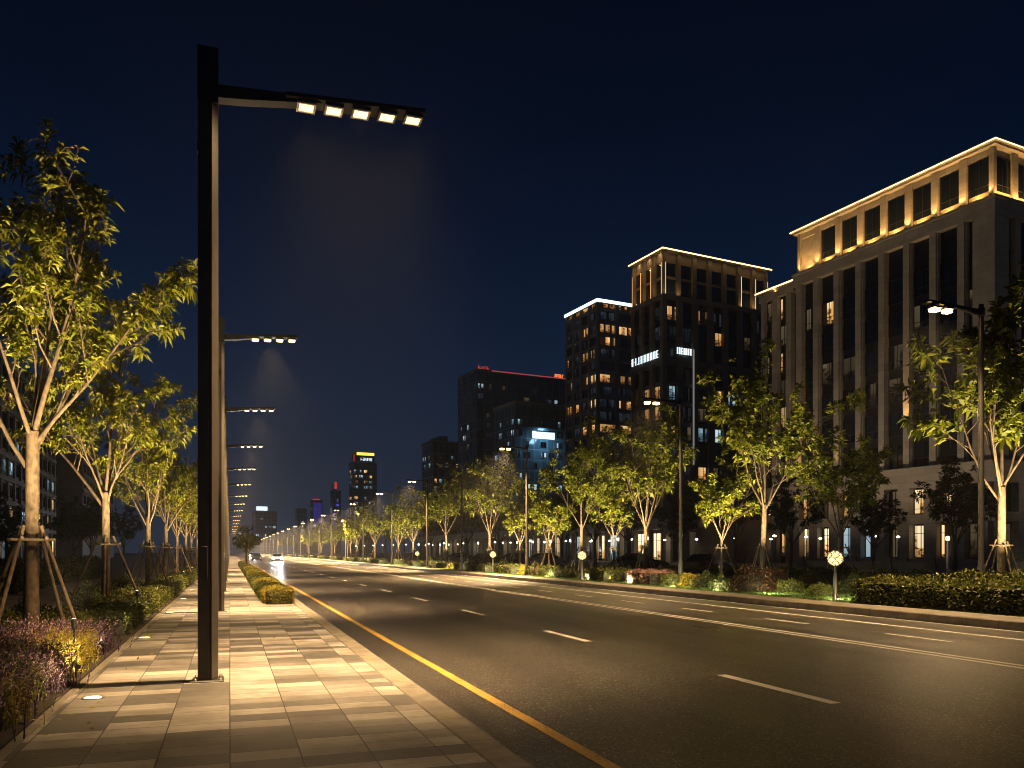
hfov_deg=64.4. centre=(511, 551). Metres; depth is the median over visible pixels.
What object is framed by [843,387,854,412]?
window
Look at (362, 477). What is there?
office tower
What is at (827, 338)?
window
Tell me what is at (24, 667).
flowering plant
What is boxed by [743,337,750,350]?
window
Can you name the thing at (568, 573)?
shrub
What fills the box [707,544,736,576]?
tree stakes
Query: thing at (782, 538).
window
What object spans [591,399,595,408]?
window
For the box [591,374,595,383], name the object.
window
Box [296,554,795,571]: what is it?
plaza
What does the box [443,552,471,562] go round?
car
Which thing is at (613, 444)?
window
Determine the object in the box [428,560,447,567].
hedge
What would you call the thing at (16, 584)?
hedge
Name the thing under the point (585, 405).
window
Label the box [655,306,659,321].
window
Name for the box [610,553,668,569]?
car
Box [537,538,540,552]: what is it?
window
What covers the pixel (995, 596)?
hedge
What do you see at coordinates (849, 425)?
window
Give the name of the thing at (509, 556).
car
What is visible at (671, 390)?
window
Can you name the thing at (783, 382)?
window
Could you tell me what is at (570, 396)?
window
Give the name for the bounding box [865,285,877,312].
window
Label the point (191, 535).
tree
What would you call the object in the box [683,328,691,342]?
window
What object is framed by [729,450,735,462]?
window
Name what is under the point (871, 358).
window
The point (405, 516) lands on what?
tree
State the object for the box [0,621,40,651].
flowering plant
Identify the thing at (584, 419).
window
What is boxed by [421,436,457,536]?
office tower
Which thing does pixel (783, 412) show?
window
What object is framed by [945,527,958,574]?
post lamp
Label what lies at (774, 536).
plaza lamp
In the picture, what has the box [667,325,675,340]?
window
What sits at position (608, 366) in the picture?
window
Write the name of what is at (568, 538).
window
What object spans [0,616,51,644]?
leafy plant
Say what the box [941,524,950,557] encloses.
window
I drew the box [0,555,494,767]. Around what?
pavement
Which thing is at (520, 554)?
tree stakes
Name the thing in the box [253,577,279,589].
hedge
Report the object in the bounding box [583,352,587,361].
window
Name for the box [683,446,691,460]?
window
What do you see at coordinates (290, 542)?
tree
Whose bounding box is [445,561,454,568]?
shrub
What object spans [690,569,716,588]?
shrub
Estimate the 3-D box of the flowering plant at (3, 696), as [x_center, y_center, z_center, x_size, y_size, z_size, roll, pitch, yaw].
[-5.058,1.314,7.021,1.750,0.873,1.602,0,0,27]
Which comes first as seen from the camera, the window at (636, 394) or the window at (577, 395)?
the window at (636, 394)
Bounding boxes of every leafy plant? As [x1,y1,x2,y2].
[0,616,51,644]
[0,633,56,656]
[0,651,57,701]
[0,675,32,731]
[9,640,83,681]
[40,612,104,631]
[47,622,103,655]
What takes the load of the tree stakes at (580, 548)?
on the lawn verge
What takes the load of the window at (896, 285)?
in the office building at (873, 272)
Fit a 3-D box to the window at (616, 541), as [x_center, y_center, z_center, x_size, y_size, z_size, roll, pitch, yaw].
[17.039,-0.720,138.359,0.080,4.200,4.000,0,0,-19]
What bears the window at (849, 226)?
in the office building at (873, 272)
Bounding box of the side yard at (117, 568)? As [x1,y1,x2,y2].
[0,555,195,610]
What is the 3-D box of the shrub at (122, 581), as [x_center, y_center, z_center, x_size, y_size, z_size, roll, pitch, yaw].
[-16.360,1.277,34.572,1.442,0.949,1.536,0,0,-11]
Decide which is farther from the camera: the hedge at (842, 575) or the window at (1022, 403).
the window at (1022, 403)
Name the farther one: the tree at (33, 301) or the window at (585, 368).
the window at (585, 368)
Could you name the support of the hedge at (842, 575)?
on the lawn verge
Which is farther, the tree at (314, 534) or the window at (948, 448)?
the tree at (314, 534)
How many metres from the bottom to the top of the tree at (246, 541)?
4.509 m
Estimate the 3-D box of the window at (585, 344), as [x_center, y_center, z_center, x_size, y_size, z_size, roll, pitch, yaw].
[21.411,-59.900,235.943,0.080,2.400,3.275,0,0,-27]
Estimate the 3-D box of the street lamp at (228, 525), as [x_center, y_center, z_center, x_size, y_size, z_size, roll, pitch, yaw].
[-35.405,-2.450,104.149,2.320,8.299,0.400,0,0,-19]
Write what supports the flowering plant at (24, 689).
on the planting bed
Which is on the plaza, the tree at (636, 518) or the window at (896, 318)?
the tree at (636, 518)
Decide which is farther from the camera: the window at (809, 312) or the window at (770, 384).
the window at (770, 384)
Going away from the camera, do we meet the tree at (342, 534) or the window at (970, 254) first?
the window at (970, 254)
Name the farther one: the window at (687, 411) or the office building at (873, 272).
the window at (687, 411)
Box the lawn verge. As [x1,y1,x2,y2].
[265,554,1022,616]
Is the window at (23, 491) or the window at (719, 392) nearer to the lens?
the window at (23, 491)
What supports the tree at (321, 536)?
on the lawn verge
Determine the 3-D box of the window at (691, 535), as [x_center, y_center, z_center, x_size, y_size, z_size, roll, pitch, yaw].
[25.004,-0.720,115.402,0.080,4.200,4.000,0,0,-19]
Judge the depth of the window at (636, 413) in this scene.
157.94 m
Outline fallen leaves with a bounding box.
[32,592,356,763]
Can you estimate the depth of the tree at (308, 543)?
239.45 m
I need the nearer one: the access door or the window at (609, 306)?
the access door
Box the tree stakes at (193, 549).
[182,547,197,567]
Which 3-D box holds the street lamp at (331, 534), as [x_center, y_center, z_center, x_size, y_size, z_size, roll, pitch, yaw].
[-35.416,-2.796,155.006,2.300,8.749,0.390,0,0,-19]
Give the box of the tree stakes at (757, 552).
[750,543,773,573]
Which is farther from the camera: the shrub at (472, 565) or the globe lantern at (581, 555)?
the shrub at (472, 565)
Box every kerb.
[236,556,533,767]
[260,554,1023,631]
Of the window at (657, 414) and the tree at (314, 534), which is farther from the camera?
the tree at (314, 534)
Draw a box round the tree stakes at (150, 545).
[125,541,168,589]
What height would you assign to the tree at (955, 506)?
7.344 m
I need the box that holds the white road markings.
[265,558,1023,703]
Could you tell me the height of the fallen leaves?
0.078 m
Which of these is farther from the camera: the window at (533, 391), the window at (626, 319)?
the window at (533, 391)
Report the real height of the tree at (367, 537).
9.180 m
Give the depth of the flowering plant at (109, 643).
13.65 m
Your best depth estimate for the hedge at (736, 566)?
49.46 m
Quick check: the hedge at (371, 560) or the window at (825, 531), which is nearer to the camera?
the window at (825, 531)
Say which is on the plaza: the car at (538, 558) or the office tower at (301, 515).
the car at (538, 558)
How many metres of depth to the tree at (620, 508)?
58.01 m
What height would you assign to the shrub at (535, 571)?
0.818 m
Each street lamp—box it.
[191,44,425,682]
[218,317,297,611]
[224,396,274,591]
[226,437,262,580]
[227,462,255,574]
[228,483,250,485]
[228,500,244,564]
[287,528,293,556]
[300,522,309,557]
[310,518,319,558]
[320,514,331,559]
[333,509,345,560]
[350,502,363,562]
[375,491,393,564]
[406,479,428,567]
[437,463,463,570]
[497,445,527,574]
[639,397,682,585]
[921,299,985,577]
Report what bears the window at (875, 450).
in the office building at (873, 272)
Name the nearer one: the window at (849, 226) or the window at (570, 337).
the window at (849, 226)
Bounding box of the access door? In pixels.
[202,546,207,577]
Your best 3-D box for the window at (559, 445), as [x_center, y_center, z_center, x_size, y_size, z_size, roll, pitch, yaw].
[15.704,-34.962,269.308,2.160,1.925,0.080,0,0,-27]
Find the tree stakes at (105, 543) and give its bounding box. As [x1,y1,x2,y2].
[65,535,138,612]
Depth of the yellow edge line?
9.45 m
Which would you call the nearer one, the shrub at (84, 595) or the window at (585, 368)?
the shrub at (84, 595)
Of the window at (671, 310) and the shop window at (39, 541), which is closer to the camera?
the shop window at (39, 541)
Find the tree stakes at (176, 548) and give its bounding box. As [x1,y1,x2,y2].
[161,545,190,575]
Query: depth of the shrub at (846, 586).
30.91 m
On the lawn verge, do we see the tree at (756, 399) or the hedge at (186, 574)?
the tree at (756, 399)
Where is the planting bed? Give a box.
[0,577,197,749]
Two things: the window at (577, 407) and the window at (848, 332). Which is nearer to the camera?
the window at (848, 332)
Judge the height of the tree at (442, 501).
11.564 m
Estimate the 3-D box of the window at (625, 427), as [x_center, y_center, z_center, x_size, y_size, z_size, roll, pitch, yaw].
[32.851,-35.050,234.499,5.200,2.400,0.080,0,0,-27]
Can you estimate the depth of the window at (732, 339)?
157.67 m
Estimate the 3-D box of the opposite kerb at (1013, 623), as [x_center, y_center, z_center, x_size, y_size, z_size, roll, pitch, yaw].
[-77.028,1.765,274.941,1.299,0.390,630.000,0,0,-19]
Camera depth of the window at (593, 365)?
232.28 m
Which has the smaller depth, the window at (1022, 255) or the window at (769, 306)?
the window at (1022, 255)
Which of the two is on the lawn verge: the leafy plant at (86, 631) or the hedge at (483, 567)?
the hedge at (483, 567)
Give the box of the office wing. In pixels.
[755,279,795,562]
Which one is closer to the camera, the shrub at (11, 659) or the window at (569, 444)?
the shrub at (11, 659)
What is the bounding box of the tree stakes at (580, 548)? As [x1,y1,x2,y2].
[571,546,590,570]
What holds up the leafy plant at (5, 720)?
on the planting bed
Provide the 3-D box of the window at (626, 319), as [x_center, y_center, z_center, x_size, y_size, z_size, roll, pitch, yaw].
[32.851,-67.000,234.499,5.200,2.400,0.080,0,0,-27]
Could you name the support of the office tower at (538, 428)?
on the plaza
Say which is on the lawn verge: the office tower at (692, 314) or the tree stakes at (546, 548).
the tree stakes at (546, 548)
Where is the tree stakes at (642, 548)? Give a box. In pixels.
[635,545,654,568]
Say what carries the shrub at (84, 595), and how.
on the planting bed
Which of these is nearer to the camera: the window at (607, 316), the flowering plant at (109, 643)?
the flowering plant at (109, 643)
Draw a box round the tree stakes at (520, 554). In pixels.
[511,547,528,565]
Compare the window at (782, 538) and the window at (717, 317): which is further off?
the window at (717, 317)
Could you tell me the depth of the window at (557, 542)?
161.53 m
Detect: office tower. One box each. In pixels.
[233,525,248,552]
[252,506,276,552]
[295,508,306,552]
[310,499,322,552]
[330,482,340,553]
[349,452,376,553]
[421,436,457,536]
[457,366,564,533]
[493,400,564,530]
[564,298,636,524]
[628,246,771,518]
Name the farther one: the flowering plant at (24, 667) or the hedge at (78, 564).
the hedge at (78, 564)
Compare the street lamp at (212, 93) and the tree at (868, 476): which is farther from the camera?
the tree at (868, 476)
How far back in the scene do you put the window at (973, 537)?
86.93 m
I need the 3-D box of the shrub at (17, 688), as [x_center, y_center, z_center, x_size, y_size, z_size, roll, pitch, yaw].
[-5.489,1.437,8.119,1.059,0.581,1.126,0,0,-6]
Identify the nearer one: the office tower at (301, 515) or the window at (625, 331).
the window at (625, 331)
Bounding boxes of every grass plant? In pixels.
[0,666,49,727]
[8,627,99,672]
[42,624,111,665]
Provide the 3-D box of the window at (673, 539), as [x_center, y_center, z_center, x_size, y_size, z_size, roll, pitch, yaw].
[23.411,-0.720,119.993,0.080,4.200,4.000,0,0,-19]
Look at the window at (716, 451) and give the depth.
155.99 m
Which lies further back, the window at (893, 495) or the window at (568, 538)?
the window at (568, 538)
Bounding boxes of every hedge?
[0,558,23,596]
[3,556,50,591]
[40,556,71,586]
[57,555,88,581]
[64,600,145,636]
[77,555,100,578]
[87,589,161,618]
[118,584,171,607]
[133,581,177,599]
[144,578,182,593]
[152,574,188,587]
[165,572,192,584]
[170,571,195,581]
[174,568,197,576]
[245,569,262,576]
[249,572,269,583]
[249,574,271,586]
[251,576,274,589]
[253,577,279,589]
[253,580,282,595]
[256,583,287,600]
[260,584,294,603]
[350,557,359,561]
[366,558,376,562]
[375,558,388,562]
[393,559,405,564]
[407,559,423,565]
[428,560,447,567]
[452,561,468,569]
[475,562,495,571]
[498,563,524,573]
[583,565,627,580]
[624,568,675,584]
[640,567,683,573]
[654,565,734,578]
[699,564,775,576]
[770,565,863,581]
[825,567,935,588]
[849,573,1023,615]
[905,573,948,581]
[936,567,1023,586]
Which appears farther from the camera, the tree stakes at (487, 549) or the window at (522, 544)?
the window at (522, 544)
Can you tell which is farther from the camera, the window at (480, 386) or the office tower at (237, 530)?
the office tower at (237, 530)
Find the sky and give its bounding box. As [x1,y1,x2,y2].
[0,0,1023,552]
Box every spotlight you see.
[71,618,76,659]
[73,661,80,676]
[99,641,107,654]
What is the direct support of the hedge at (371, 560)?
on the lawn verge
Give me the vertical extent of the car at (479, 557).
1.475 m
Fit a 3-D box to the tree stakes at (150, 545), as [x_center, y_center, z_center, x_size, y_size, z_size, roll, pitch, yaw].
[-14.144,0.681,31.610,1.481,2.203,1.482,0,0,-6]
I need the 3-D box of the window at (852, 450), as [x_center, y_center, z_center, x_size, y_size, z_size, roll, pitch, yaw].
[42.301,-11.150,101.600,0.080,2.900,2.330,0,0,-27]
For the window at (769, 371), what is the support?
in the office wing
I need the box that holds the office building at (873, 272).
[786,136,1023,563]
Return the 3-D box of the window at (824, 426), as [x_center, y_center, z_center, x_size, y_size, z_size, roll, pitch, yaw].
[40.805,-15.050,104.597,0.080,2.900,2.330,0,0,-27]
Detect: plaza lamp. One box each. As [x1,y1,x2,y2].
[772,535,775,568]
[804,536,807,560]
[875,536,877,560]
[896,536,899,560]
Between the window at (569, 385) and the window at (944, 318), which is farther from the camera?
the window at (569, 385)
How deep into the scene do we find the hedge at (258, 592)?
29.59 m
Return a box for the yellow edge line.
[238,556,621,767]
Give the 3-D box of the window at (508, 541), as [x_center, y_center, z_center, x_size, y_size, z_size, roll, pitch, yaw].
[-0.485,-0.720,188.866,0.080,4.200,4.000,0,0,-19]
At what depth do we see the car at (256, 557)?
158.52 m
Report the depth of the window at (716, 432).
155.95 m
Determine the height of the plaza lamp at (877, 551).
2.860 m
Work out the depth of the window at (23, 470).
133.58 m
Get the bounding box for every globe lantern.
[489,551,495,571]
[577,551,586,578]
[826,550,843,600]
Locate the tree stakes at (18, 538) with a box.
[0,525,78,629]
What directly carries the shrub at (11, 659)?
on the planting bed
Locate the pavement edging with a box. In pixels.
[0,580,197,761]
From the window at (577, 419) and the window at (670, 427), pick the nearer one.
the window at (670, 427)
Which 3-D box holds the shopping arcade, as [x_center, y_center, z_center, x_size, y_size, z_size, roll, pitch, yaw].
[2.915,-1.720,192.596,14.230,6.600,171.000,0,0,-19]
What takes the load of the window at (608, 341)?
in the office tower at (597, 358)
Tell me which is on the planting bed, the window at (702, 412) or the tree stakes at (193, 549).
the tree stakes at (193, 549)
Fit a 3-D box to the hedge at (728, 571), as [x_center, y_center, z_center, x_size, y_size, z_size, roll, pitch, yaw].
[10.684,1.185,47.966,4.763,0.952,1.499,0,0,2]
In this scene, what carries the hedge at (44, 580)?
on the side yard at (117, 568)
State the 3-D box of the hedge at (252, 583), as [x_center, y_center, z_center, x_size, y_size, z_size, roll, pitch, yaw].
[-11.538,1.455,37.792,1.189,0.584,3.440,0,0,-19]
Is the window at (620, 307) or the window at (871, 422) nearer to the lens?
the window at (871, 422)
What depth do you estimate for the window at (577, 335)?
240.18 m
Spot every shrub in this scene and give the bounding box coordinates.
[0,607,52,629]
[0,650,32,674]
[0,670,27,715]
[3,597,58,614]
[40,605,96,625]
[59,579,111,608]
[87,580,121,594]
[111,572,142,588]
[421,557,434,566]
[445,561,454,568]
[464,558,479,570]
[491,558,508,572]
[517,565,528,574]
[523,561,538,574]
[530,564,544,575]
[535,563,557,575]
[547,565,560,576]
[556,564,578,577]
[605,567,633,581]
[657,573,682,585]
[676,572,701,586]
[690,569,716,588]
[707,573,733,589]
[721,563,778,592]
[762,567,789,589]
[774,578,806,593]
[791,567,828,589]
[804,582,832,596]
[837,572,861,592]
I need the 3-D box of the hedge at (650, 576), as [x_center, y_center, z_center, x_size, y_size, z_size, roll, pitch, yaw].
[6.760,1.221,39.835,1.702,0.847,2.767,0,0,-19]
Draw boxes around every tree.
[0,118,197,632]
[0,299,197,598]
[0,490,41,557]
[45,495,101,555]
[68,496,116,551]
[95,372,197,585]
[101,503,145,565]
[111,434,197,574]
[138,445,197,572]
[152,466,197,567]
[172,474,197,565]
[179,511,197,563]
[184,518,196,537]
[232,528,257,561]
[233,526,258,562]
[237,525,262,564]
[278,535,285,554]
[285,535,294,548]
[289,530,303,554]
[291,532,301,554]
[301,527,316,543]
[301,532,314,553]
[307,524,324,555]
[314,527,330,549]
[321,518,343,555]
[322,521,341,555]
[337,515,359,556]
[339,520,355,556]
[341,514,369,556]
[353,512,381,556]
[356,501,388,557]
[365,510,396,558]
[382,500,414,561]
[382,504,414,558]
[386,486,435,559]
[408,461,482,561]
[410,496,448,559]
[446,492,487,552]
[453,448,525,562]
[468,490,523,556]
[498,483,544,564]
[501,488,549,552]
[525,486,576,563]
[538,415,623,574]
[542,485,589,557]
[561,476,619,566]
[585,467,638,568]
[591,402,698,568]
[596,478,663,553]
[655,483,707,560]
[688,447,763,574]
[696,337,868,576]
[702,466,767,567]
[750,473,831,571]
[785,425,894,569]
[838,485,906,560]
[886,261,1023,577]
[910,454,997,572]
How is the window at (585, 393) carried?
in the office tower at (597, 358)
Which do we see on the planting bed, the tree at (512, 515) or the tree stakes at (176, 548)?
the tree stakes at (176, 548)
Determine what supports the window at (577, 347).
in the office tower at (597, 358)
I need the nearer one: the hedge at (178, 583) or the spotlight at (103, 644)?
the spotlight at (103, 644)
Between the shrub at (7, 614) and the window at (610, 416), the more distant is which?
the window at (610, 416)
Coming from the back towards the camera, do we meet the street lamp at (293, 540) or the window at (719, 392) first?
the street lamp at (293, 540)
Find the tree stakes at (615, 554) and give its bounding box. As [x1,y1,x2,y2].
[604,546,623,566]
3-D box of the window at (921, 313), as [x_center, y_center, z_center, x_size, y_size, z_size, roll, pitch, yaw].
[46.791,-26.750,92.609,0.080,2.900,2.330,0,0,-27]
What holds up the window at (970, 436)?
in the office building at (873, 272)
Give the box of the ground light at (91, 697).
[81,696,104,699]
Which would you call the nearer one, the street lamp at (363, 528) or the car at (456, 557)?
the car at (456, 557)
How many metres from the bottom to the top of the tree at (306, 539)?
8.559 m
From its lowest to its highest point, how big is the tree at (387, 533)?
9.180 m
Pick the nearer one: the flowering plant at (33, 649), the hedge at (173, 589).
the flowering plant at (33, 649)
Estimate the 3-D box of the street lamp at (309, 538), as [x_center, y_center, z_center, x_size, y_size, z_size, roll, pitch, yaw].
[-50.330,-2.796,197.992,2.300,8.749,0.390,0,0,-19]
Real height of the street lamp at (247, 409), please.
8.299 m
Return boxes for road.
[232,553,1023,767]
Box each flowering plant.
[0,613,81,647]
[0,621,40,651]
[0,646,62,707]
[0,656,78,722]
[0,661,36,741]
[1,636,100,692]
[10,650,80,697]
[16,615,115,660]
[49,617,142,652]
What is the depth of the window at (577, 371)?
240.18 m
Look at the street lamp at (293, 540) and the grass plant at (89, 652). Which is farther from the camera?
the street lamp at (293, 540)
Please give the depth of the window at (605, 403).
231.72 m
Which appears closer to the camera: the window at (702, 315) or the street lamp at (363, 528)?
the street lamp at (363, 528)
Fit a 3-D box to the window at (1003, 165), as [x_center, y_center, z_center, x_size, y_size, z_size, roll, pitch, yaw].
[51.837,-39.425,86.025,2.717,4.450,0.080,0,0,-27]
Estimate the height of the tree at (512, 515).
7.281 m
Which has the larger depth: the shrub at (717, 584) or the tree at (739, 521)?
the tree at (739, 521)
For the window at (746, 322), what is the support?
in the office tower at (692, 314)
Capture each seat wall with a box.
[796,556,856,570]
[827,557,916,573]
[881,557,943,574]
[944,562,1023,574]
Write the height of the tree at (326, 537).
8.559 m
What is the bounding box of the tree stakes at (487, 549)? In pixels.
[482,547,496,563]
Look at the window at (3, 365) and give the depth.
120.04 m
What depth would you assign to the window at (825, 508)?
104.67 m
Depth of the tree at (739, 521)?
65.61 m
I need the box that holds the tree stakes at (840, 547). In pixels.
[827,544,854,569]
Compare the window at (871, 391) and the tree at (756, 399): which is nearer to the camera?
the tree at (756, 399)
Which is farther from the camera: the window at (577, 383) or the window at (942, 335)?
the window at (577, 383)
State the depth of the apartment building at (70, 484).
174.92 m
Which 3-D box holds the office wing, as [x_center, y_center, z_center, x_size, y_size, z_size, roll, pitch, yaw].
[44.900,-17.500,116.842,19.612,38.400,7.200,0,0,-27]
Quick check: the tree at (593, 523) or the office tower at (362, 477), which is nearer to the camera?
the tree at (593, 523)
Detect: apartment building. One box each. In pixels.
[0,350,55,558]
[56,438,114,557]
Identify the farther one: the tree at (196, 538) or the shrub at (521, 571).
the tree at (196, 538)
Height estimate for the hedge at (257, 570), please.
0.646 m
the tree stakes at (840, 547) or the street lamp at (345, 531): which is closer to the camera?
the tree stakes at (840, 547)
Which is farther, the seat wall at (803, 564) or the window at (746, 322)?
the window at (746, 322)
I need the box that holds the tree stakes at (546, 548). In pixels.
[542,546,555,564]
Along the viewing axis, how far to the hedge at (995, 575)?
22.85 m
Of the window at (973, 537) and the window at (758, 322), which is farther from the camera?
the window at (758, 322)
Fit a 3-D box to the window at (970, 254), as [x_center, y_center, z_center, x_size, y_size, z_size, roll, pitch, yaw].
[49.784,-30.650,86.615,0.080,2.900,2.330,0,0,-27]
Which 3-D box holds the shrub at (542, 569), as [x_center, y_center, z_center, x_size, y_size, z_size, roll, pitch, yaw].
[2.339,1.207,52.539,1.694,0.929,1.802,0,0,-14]
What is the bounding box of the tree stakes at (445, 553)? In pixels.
[441,548,452,560]
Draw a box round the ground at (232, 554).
[114,553,412,554]
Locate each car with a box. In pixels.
[252,553,261,560]
[271,553,282,561]
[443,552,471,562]
[466,553,509,564]
[499,553,529,565]
[528,553,570,566]
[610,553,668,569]
[683,553,730,568]
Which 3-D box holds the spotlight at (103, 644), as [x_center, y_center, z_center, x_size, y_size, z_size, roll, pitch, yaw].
[-6.610,1.589,13.161,0.156,0.263,0.072,0,0,31]
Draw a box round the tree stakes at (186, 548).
[174,546,194,568]
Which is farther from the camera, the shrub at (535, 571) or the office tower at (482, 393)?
the office tower at (482, 393)
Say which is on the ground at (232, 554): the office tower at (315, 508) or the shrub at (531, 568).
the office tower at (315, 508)
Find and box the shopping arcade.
[417,515,770,562]
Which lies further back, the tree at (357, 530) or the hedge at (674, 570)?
the tree at (357, 530)
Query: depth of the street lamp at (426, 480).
80.24 m
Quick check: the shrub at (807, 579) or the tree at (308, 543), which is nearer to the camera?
the shrub at (807, 579)
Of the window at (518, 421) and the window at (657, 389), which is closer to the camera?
the window at (657, 389)
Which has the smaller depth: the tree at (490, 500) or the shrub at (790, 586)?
the shrub at (790, 586)
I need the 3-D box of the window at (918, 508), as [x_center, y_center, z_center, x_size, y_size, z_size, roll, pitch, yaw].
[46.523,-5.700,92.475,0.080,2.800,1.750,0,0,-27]
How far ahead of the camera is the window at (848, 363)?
101.80 m
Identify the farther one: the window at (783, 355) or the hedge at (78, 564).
the window at (783, 355)
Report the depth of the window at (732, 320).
157.67 m
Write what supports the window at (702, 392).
in the office tower at (692, 314)
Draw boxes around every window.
[2,362,5,378]
[2,411,5,425]
[2,434,5,449]
[2,458,5,472]
[2,482,5,493]
[3,538,5,558]
[10,416,12,429]
[10,462,12,475]
[10,485,12,498]
[16,420,18,432]
[16,465,18,477]
[16,487,18,499]
[22,382,24,395]
[22,468,24,480]
[22,489,24,501]
[22,541,23,557]
[39,541,40,558]
[478,383,483,388]
[478,393,483,398]
[500,540,502,556]
[501,385,506,390]
[507,539,509,552]
[514,539,516,552]
[516,418,521,424]
[516,429,521,435]
[521,539,523,553]
[529,538,532,556]
[531,389,536,393]
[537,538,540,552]
[541,442,545,447]
[555,537,559,557]
[557,443,561,448]
[566,537,569,558]
[568,323,571,332]
[568,335,571,344]
[568,347,571,355]
[568,359,571,367]
[568,371,571,379]
[568,383,571,391]
[568,395,571,403]
[568,407,571,415]
[568,418,571,426]
[568,430,571,438]
[568,442,571,450]
[575,320,579,329]
[575,332,579,341]
[575,344,579,353]
[575,356,579,365]
[575,368,579,377]
[575,380,579,389]
[575,392,579,401]
[575,404,579,413]
[575,416,579,424]
[575,428,579,436]
[575,536,579,558]
[583,316,587,325]
[583,328,587,337]
[583,340,587,349]
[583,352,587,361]
[583,365,587,374]
[583,377,587,386]
[583,389,587,398]
[583,402,587,410]
[583,414,587,421]
[583,427,587,435]
[583,438,587,447]
[586,536,591,558]
[591,312,595,321]
[591,324,595,333]
[591,337,595,346]
[591,349,595,358]
[591,362,595,371]
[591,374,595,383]
[591,387,595,395]
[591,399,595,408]
[591,424,595,433]
[598,535,603,559]
[600,303,614,308]
[600,311,614,321]
[600,324,614,333]
[600,336,614,346]
[600,349,614,358]
[600,361,614,370]
[600,374,614,383]
[600,386,614,395]
[600,399,614,408]
[600,411,614,420]
[600,424,614,432]
[601,436,614,445]
[611,535,617,559]
[618,301,628,311]
[619,314,630,323]
[619,326,630,335]
[619,339,630,348]
[619,351,630,360]
[619,363,630,372]
[619,376,630,384]
[619,388,630,397]
[619,401,630,409]
[619,413,630,421]
[619,425,630,433]
[624,534,630,553]
[635,316,638,330]
[635,335,638,349]
[635,392,638,406]
[635,411,638,425]
[638,534,643,552]
[645,311,648,325]
[645,331,648,345]
[645,389,648,397]
[645,409,648,422]
[654,533,660,559]
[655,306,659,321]
[655,326,659,341]
[655,386,659,398]
[655,406,659,420]
[667,305,675,320]
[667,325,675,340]
[667,385,675,399]
[667,426,675,439]
[668,405,675,419]
[670,532,677,560]
[683,308,691,322]
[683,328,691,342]
[683,387,691,401]
[683,407,691,420]
[683,427,691,440]
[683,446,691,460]
[683,466,691,479]
[688,531,695,557]
[699,311,706,325]
[699,330,706,344]
[699,389,706,402]
[699,408,706,422]
[699,428,706,441]
[699,448,706,461]
[699,467,706,480]
[714,313,721,327]
[714,333,721,346]
[714,391,721,404]
[714,429,721,442]
[714,449,721,462]
[714,468,721,481]
[729,316,735,329]
[729,335,735,348]
[729,393,735,405]
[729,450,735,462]
[729,469,735,482]
[743,318,750,332]
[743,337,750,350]
[757,320,760,333]
[757,339,760,352]
[767,303,771,324]
[767,330,771,351]
[767,356,771,377]
[767,383,771,404]
[767,410,771,430]
[767,463,771,483]
[780,298,785,319]
[780,325,785,347]
[780,352,785,374]
[780,379,785,401]
[780,407,785,428]
[780,461,785,481]
[780,533,784,556]
[804,500,807,518]
[804,529,807,556]
[805,308,812,331]
[805,337,812,360]
[805,367,812,390]
[805,397,812,418]
[822,225,834,258]
[822,301,832,326]
[822,331,832,356]
[822,362,832,386]
[822,392,832,416]
[822,423,832,446]
[822,453,832,476]
[822,497,828,517]
[822,528,828,556]
[842,215,856,253]
[843,293,854,319]
[843,325,854,350]
[843,356,854,381]
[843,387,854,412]
[843,419,854,443]
[843,450,854,471]
[843,496,849,516]
[843,528,849,556]
[865,205,879,240]
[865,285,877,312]
[865,318,877,344]
[865,350,877,376]
[865,382,877,408]
[865,415,877,439]
[865,447,877,468]
[865,530,872,556]
[888,194,904,231]
[889,277,902,305]
[889,310,902,338]
[889,343,902,370]
[889,377,902,403]
[889,410,902,436]
[889,444,902,469]
[889,491,897,514]
[889,526,897,557]
[913,182,930,225]
[914,268,928,297]
[914,304,928,331]
[914,337,928,365]
[914,372,928,398]
[914,406,928,431]
[914,440,928,466]
[914,489,923,513]
[914,525,923,557]
[940,170,958,210]
[940,258,956,289]
[940,294,956,324]
[940,329,956,356]
[940,365,956,394]
[940,402,956,428]
[940,436,956,463]
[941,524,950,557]
[968,156,988,203]
[969,253,971,280]
[969,289,971,316]
[969,411,971,424]
[969,434,971,460]
[970,485,977,509]
[970,523,977,557]
[997,156,1009,194]
[1006,484,1010,510]
[1006,523,1010,557]
[1018,163,1023,198]
[1021,253,1023,279]
[1021,326,1023,352]
[1021,401,1023,418]
[1021,437,1023,460]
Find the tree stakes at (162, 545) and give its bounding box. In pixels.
[151,543,179,576]
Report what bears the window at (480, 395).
in the office tower at (482, 393)
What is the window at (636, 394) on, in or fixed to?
in the office tower at (692, 314)
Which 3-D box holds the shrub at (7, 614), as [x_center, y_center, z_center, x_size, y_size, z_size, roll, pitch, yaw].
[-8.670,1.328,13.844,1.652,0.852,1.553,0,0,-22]
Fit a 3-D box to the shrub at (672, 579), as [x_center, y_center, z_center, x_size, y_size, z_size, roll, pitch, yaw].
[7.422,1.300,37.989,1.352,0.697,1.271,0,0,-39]
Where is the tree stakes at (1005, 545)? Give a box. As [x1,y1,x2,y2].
[985,539,1018,572]
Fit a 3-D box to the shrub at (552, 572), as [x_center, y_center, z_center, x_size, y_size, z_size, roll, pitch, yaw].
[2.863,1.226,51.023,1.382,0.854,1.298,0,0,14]
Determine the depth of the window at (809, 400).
107.57 m
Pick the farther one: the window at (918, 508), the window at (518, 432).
the window at (518, 432)
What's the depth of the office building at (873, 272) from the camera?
93.68 m

